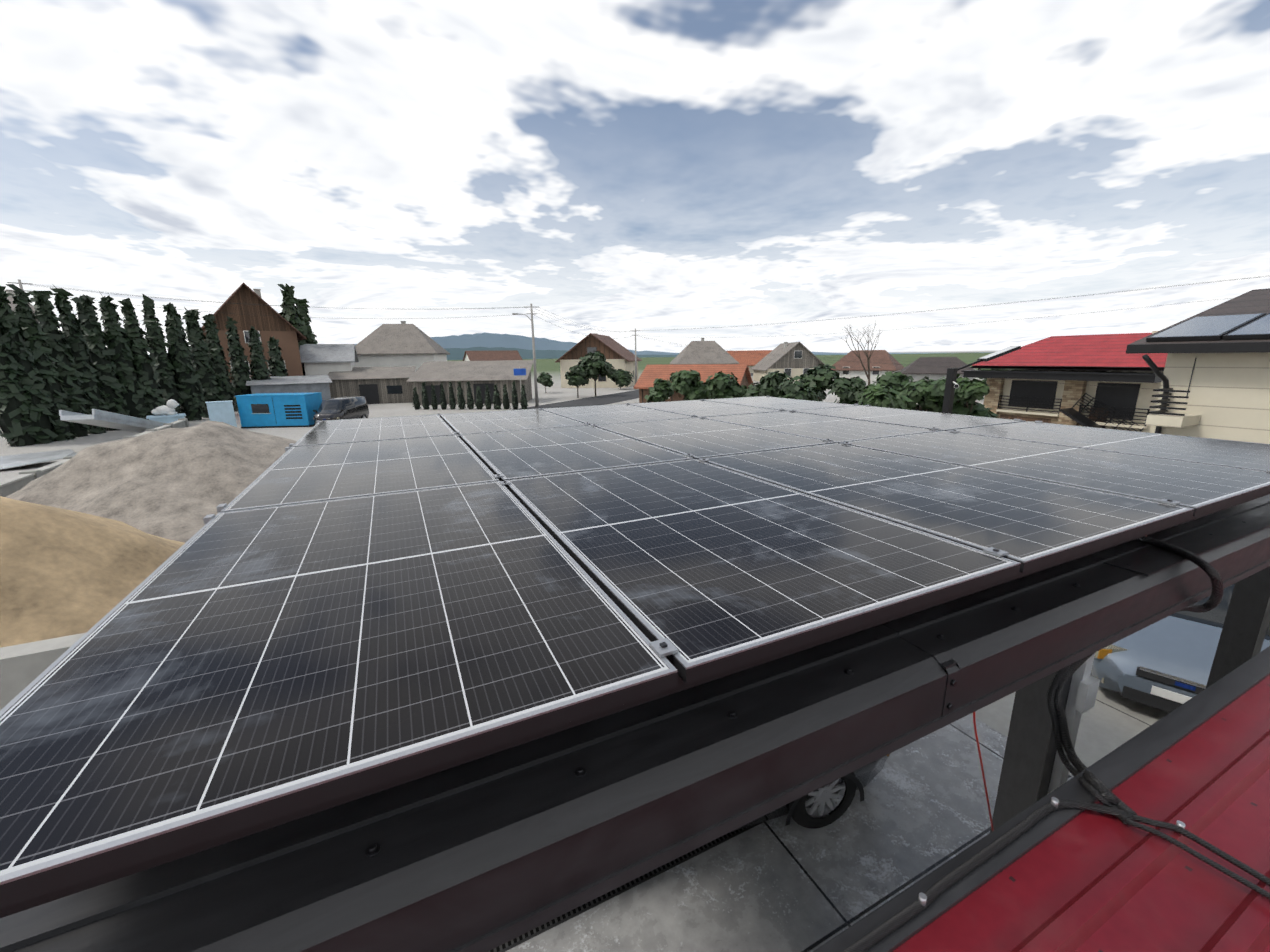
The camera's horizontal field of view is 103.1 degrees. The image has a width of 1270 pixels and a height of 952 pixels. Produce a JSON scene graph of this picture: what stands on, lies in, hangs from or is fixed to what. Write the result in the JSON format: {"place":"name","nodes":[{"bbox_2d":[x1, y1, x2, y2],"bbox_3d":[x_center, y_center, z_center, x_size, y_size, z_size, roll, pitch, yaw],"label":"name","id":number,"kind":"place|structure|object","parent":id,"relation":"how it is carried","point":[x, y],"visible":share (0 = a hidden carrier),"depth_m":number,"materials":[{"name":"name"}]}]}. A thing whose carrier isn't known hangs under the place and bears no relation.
{"place":"outdoors","nodes":[
{"label":"outdoors","id":0,"kind":"place"},
{"bbox_2d":[5,289,39,322],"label":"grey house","id":1,"kind":"structure","parent":0,"point":[10,299],"depth_m":48.65,"materials":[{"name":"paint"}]},
{"bbox_2d":[462,350,522,360],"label":"house","id":2,"kind":"structure","parent":0,"point":[491,355],"depth_m":142.87,"materials":[{"name":"red tile"}]},
{"bbox_2d":[0,353,990,480],"bbox_3d":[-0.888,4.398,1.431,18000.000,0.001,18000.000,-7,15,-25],"label":"ground","id":3,"kind":"structure","parent":0,"point":[555,393],"depth_m":50.38,"materials":[{"name":"grey concrete"}]},
{"bbox_2d":[0,496,184,647],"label":"sand pile","id":4,"kind":"object","parent":3,"relation":"on","point":[64,572],"visible":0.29,"depth_m":6.87,"materials":[{"name":"beige sand"}]},
{"bbox_2d":[0,418,188,709],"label":"yard walls","id":5,"kind":"structure","parent":3,"relation":"on","point":[23,666],"depth_m":4.72,"materials":[{"name":"concrete"}]},
{"bbox_2d":[0,400,236,469],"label":"yard clutter","id":6,"kind":"object","parent":3,"relation":"on","point":[220,411],"visible":0.46,"depth_m":28.11,"materials":[{"name":"grey paint"}]},
{"bbox_2d":[151,399,178,414],"bbox_3d":[-32.337,-4.732,34.713,1.553,1.072,0.672,-7,15,-25],"label":"lion statue","id":7,"kind":"object","parent":6,"relation":"on","point":[169,407],"visible":1,"depth_m":34.60,"materials":[{"name":"white stone"}]},
{"bbox_2d":[0,284,287,446],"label":"conifer trees","id":8,"kind":"object","parent":3,"relation":"on","point":[49,370],"visible":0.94,"depth_m":34.80,"materials":[{"name":"green plant"}]},
{"bbox_2d":[6,420,296,542],"bbox_3d":[-12.291,-0.172,15.255,18.000,2.870,17.000,-7,15,-25],"label":"gravel pile","id":9,"kind":"object","parent":3,"relation":"on","point":[177,484],"visible":0.31,"depth_m":13.18,"materials":[{"name":"grey gravel"}]},
{"bbox_2d":[201,282,306,382],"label":"brown chalet","id":10,"kind":"object","parent":3,"relation":"on","point":[284,331],"visible":0.29,"depth_m":49.90,"materials":[{"name":"paint"}]},
{"bbox_2d":[235,392,321,427],"bbox_3d":[-25.794,-4.831,36.899,4.731,2.310,2.280,-2,13,-3],"label":"generator container","id":11,"kind":"object","parent":3,"relation":"on","point":[272,410],"visible":0.96,"depth_m":35.88,"materials":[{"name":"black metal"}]},
{"bbox_2d":[246,375,332,399],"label":"shed","id":12,"kind":"structure","parent":3,"relation":"on","point":[300,384],"depth_m":46.90,"materials":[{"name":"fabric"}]},
{"bbox_2d":[277,283,317,375],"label":"spruce trees","id":13,"kind":"object","parent":3,"relation":"on","point":[298,319],"visible":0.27,"depth_m":56.18,"materials":[{"name":"green plant"}]},
{"bbox_2d":[299,344,358,375],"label":"white annex","id":14,"kind":"object","parent":3,"relation":"on","point":[321,359],"visible":0.48,"depth_m":55.83,"materials":[{"name":"paint"}]},
{"bbox_2d":[313,396,368,424],"bbox_3d":[-21.723,-4.789,37.344,2.070,1.920,4.778,-1,13,-2],"label":"black minivan","id":15,"kind":"object","parent":3,"relation":"on","point":[350,407],"visible":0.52,"depth_m":36.21,"materials":[{"name":"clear metal"}]},
{"bbox_2d":[328,366,415,403],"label":"timber shed","id":16,"kind":"structure","parent":3,"relation":"on","point":[376,385],"depth_m":54.93,"materials":[{"name":"grey wood"}]},
{"bbox_2d":[354,321,449,370],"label":"house","id":17,"kind":"structure","parent":3,"relation":"on","point":[403,344],"depth_m":65.97,"materials":[{"name":"white paint"}]},
{"bbox_2d":[406,360,532,404],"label":"timber shed","id":18,"kind":"structure","parent":3,"relation":"on","point":[481,374],"depth_m":53.29,"materials":[{"name":"grey wood"}]},
{"bbox_2d":[413,381,528,409],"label":"thuja trees","id":19,"kind":"object","parent":3,"relation":"on","point":[479,403],"visible":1,"depth_m":47.07,"materials":[{"name":"green plant"}]},
{"bbox_2d":[7,275,1268,406],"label":"utility poles","id":20,"kind":"object","parent":3,"relation":"on","point":[519,371],"visible":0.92,"depth_m":45.49,"materials":[{"name":"wood"}]},
{"bbox_2d":[669,338,738,363],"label":"grey hip house","id":21,"kind":"structure","parent":3,"relation":"on","point":[687,354],"depth_m":90.16,"materials":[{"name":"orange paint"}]},
{"bbox_2d":[726,350,771,372],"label":"house","id":22,"kind":"structure","parent":3,"relation":"on","point":[749,359],"depth_m":135.34,"materials":[{"name":"tile"}]},
{"bbox_2d":[537,350,1016,417],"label":"broadleaf trees","id":23,"kind":"object","parent":3,"relation":"on","point":[897,390],"visible":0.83,"depth_m":30.04,"materials":[{"name":"green plant"}]},
{"bbox_2d":[841,321,881,384],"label":"bare tree branches","id":24,"kind":"object","parent":3,"relation":"on","point":[868,363],"visible":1,"depth_m":38.92,"materials":[{"name":"brown plant"}]},
{"bbox_2d":[961,331,1167,432],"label":"house","id":25,"kind":"structure","parent":3,"relation":"on","point":[1118,405],"depth_m":27.30,"materials":[{"name":"beige paint"}]},
{"bbox_2d":[149,332,993,359],"bbox_3d":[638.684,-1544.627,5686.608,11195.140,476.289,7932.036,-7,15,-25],"label":"mountain ridge","id":26,"kind":"structure","parent":0,"point":[455,347],"depth_m":8293.06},
{"bbox_2d":[555,333,641,387],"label":"street house","id":27,"kind":"structure","parent":0,"point":[617,355],"depth_m":78.24,"materials":[{"name":"beige paint"}]},
{"bbox_2d":[513,373,752,409],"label":"village road","id":28,"kind":"structure","parent":0,"point":[610,398],"depth_m":54.72,"materials":[{"name":"grey asphalt"}]},
{"bbox_2d":[0,0,1269,354],"label":"sky","id":29,"kind":"structure","parent":0,"point":[658,167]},
{"bbox_2d":[634,364,753,402],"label":"red roof house","id":30,"kind":"structure","parent":0,"point":[650,374],"depth_m":47.91,"materials":[{"name":"brown paint"}]},
{"bbox_2d":[751,342,824,380],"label":"grey gable house","id":31,"kind":"structure","parent":0,"point":[793,367],"depth_m":86.04,"materials":[{"name":"beige paint"}]},
{"bbox_2d":[505,675,1168,951],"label":"concrete pavement","id":32,"kind":"structure","parent":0,"point":[920,811],"depth_m":4.67,"materials":[{"name":"concrete"}]},
{"bbox_2d":[488,821,764,951],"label":"drain grate","id":33,"kind":"object","parent":32,"relation":"on","point":[510,944],"visible":0.15,"depth_m":4.42,"materials":[{"name":"metal"}]},
{"bbox_2d":[0,494,1269,951],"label":"car wash canopy","id":34,"kind":"object","parent":32,"relation":"on","point":[490,852],"visible":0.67,"depth_m":1.13,"materials":[{"name":"metal"}]},
{"bbox_2d":[0,396,1269,917],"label":"panel mounting rails","id":35,"kind":"object","parent":34,"relation":"on","point":[664,648],"visible":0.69,"depth_m":1.03,"materials":[{"name":"silver metal"}]},
{"bbox_2d":[0,396,1269,908],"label":"solar array","id":36,"kind":"object","parent":35,"relation":"on","point":[322,612],"visible":0.9,"depth_m":1.41,"materials":[{"name":"black glass"}]},
{"bbox_2d":[843,535,1269,951],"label":"cables","id":37,"kind":"object","parent":34,"relation":"attached to","point":[1105,796],"visible":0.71,"depth_m":1.48,"materials":[{"name":"black rubber"}]},
{"bbox_2d":[1047,653,1099,794],"bbox_3d":[1.893,2.226,2.428,0.090,3.100,0.064,-7,15,-25],"label":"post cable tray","id":38,"kind":"object","parent":34,"relation":"attached to","point":[1083,690],"visible":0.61,"depth_m":2.12,"materials":[{"name":"grey metal"}]},
{"bbox_2d":[732,754,889,831],"bbox_3d":[0.113,2.592,5.284,5.078,1.720,2.190,-5,14,-17],"label":"black suv","id":39,"kind":"object","parent":32,"relation":"on","point":[833,799],"visible":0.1,"depth_m":4.99,"materials":[{"name":"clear metal"}]},
{"bbox_2d":[942,346,1020,413],"bbox_3d":[5.423,0.285,8.309,0.970,4.686,0.322,-1,13,-1],"label":"lamp post","id":40,"kind":"object","parent":32,"relation":"on","point":[951,384],"visible":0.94,"depth_m":7.92,"materials":[{"name":"black metal"}]},
{"bbox_2d":[1091,584,1269,712],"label":"car","id":41,"kind":"object","parent":32,"relation":"on","point":[1165,664],"visible":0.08,"depth_m":6.51,"materials":[{"name":"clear metal"}]},
{"bbox_2d":[831,350,904,380],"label":"house","id":42,"kind":"structure","parent":0,"point":[877,359],"depth_m":90.41,"materials":[{"name":"white paint"}]},
{"bbox_2d":[899,357,974,381],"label":"house","id":43,"kind":"structure","parent":0,"point":[930,368],"depth_m":73.06,"materials":[{"name":"grey paint"}]},
{"bbox_2d":[813,646,1269,951],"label":"red metal roof","id":44,"kind":"structure","parent":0,"point":[1074,879],"depth_m":1.36,"materials":[{"name":"metal"}]},
{"bbox_2d":[1126,288,1269,443],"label":"cream house","id":45,"kind":"structure","parent":0,"point":[1214,377],"depth_m":11.11,"materials":[{"name":"beige paint"}]}
]}

